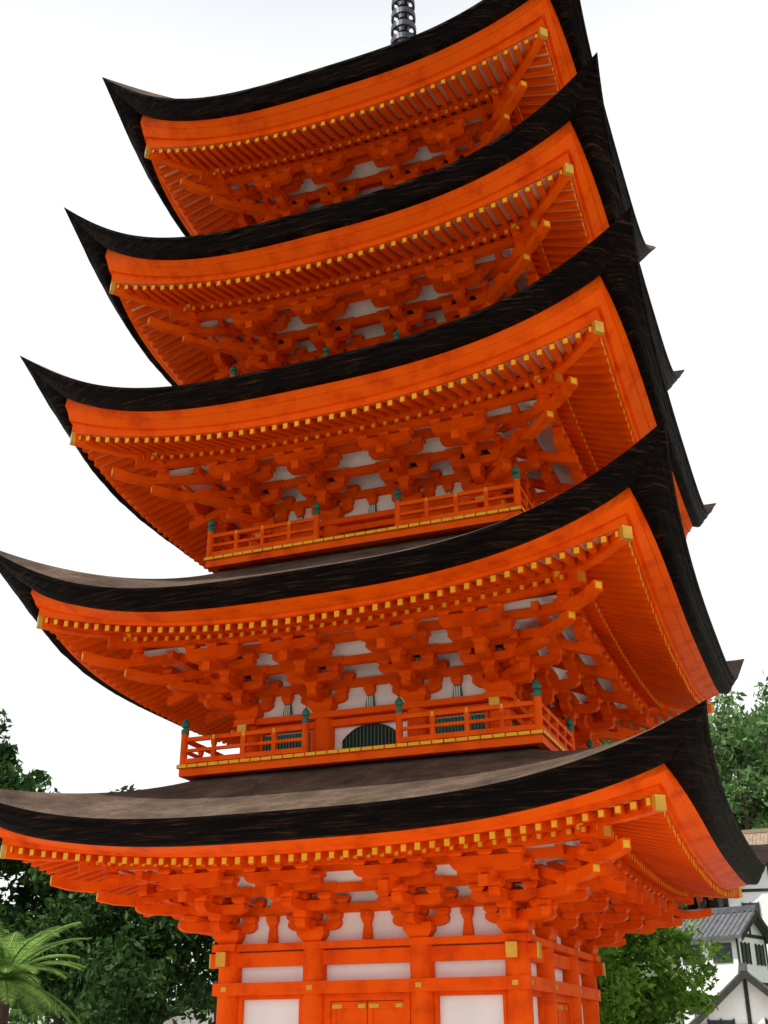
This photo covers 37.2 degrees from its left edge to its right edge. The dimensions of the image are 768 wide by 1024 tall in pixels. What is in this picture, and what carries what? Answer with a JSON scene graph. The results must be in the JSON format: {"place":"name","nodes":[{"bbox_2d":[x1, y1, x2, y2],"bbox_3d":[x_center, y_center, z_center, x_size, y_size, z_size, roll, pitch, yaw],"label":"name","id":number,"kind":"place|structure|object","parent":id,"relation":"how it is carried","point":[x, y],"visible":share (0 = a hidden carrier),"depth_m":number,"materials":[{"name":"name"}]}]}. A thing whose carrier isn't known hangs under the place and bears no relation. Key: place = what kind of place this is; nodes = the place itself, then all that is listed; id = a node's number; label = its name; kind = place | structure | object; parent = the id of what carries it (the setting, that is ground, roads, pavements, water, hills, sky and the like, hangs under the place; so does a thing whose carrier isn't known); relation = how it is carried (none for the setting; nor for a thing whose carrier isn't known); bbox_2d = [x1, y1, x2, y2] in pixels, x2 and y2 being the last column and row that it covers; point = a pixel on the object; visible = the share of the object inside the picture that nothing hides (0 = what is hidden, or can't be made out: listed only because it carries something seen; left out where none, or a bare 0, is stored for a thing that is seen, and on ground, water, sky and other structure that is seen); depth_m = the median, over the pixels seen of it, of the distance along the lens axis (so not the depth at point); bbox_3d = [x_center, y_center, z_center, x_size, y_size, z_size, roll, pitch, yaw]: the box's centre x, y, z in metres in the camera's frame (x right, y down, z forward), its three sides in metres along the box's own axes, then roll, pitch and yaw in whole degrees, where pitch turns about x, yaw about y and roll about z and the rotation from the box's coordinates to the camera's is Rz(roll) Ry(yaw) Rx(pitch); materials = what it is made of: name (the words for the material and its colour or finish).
{"place":"outdoors","nodes":[
{"label":"outdoors","id":0,"kind":"place"},
{"bbox_2d":[0,0,767,1023],"label":"sky","id":1,"kind":"structure","parent":0,"point":[684,83],"materials":[{"name":"white"}]},
{"bbox_2d":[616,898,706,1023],"bbox_3d":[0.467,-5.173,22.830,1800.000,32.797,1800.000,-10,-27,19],"label":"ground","id":2,"kind":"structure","parent":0,"point":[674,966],"depth_m":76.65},
{"bbox_2d":[0,709,59,943],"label":"broadleaf tree","id":3,"kind":"object","parent":2,"relation":"on","point":[11,778],"visible":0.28,"depth_m":28.72,"materials":[{"name":"green plant"}]},
{"bbox_2d":[0,922,88,1023],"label":"sago palm","id":4,"kind":"object","parent":2,"relation":"on","point":[13,969],"visible":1,"depth_m":19.45,"materials":[{"name":"green plant"}]},
{"bbox_2d":[0,784,145,1023],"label":"broadleaf tree","id":5,"kind":"object","parent":2,"relation":"on","point":[41,891],"visible":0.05,"depth_m":27.44,"materials":[{"name":"green plant"}]},
{"bbox_2d":[0,867,218,1023],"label":"broadleaf tree","id":6,"kind":"object","parent":2,"relation":"on","point":[136,967],"visible":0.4,"depth_m":24.53,"materials":[{"name":"green plant"}]},
{"bbox_2d":[8,924,216,1023],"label":"treeline","id":7,"kind":"object","parent":2,"relation":"on","point":[17,1016],"visible":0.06,"depth_m":49.14,"materials":[{"name":"green plant"}]},
{"bbox_2d":[163,1004,215,1023],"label":"walls","id":8,"kind":"structure","parent":2,"relation":"on","point":[187,1020],"depth_m":37.91,"materials":[{"name":"white paint"}]},
{"bbox_2d":[159,981,216,1022],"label":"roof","id":9,"kind":"structure","parent":8,"relation":"on","point":[190,1007],"depth_m":37.62,"materials":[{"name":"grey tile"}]},
{"bbox_2d":[0,0,767,1023],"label":"five storied pagoda","id":10,"kind":"object","parent":2,"relation":"on","point":[392,460],"visible":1,"depth_m":16.77,"materials":[{"name":"orange wood"}]},
{"bbox_2d":[595,901,732,1023],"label":"maple tree","id":11,"kind":"object","parent":2,"relation":"on","point":[630,994],"visible":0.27,"depth_m":23.49,"materials":[{"name":"green plant"}]},
{"bbox_2d":[597,670,767,940],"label":"hillside forest","id":12,"kind":"object","parent":2,"relation":"on","point":[739,742],"visible":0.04,"depth_m":98.56,"materials":[{"name":"green plant"}]},
{"bbox_2d":[676,923,767,1023],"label":"walls","id":13,"kind":"structure","parent":2,"relation":"on","point":[726,973],"depth_m":55.41,"materials":[{"name":"white paint"}]},
{"bbox_2d":[664,905,767,943],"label":"roof","id":14,"kind":"structure","parent":13,"relation":"on","point":[729,922],"depth_m":56.51,"materials":[{"name":"grey tile"}]},
{"bbox_2d":[682,941,765,1013],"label":"windows","id":15,"kind":"structure","parent":13,"relation":"attached to","point":[746,953],"depth_m":55.47,"materials":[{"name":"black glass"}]},
{"bbox_2d":[701,979,767,1023],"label":"walls","id":16,"kind":"structure","parent":2,"relation":"on","point":[744,1001],"depth_m":41.47,"materials":[{"name":"white paint"}]},
{"bbox_2d":[689,962,767,1023],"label":"roof","id":17,"kind":"structure","parent":16,"relation":"on","point":[734,983],"depth_m":41.32,"materials":[{"name":"grey tile"}]},
{"bbox_2d":[707,1018,767,1023],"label":"windows","id":18,"kind":"structure","parent":16,"relation":"attached to","point":[720,1021],"depth_m":41.36,"materials":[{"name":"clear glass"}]},
{"bbox_2d":[726,864,767,952],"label":"walls","id":19,"kind":"structure","parent":2,"relation":"on","point":[755,893],"depth_m":65.57,"materials":[{"name":"white paint"}]},
{"bbox_2d":[719,898,725,906],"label":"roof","id":20,"kind":"structure","parent":19,"relation":"on","point":[722,902],"depth_m":69.56,"materials":[{"name":"grey tile"}]},
{"bbox_2d":[741,901,760,915],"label":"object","id":21,"kind":"structure","parent":19,"relation":"attached to","point":[757,904],"depth_m":65.29,"materials":[{"name":"glass"}]},
{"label":"walls","id":22,"kind":"object","parent":2,"relation":"on","visible":0},
{"bbox_2d":[741,828,767,844],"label":"roof","id":23,"kind":"structure","parent":22,"relation":"on","point":[755,836],"depth_m":88.50,"materials":[{"name":"brown tile"}]}
]}

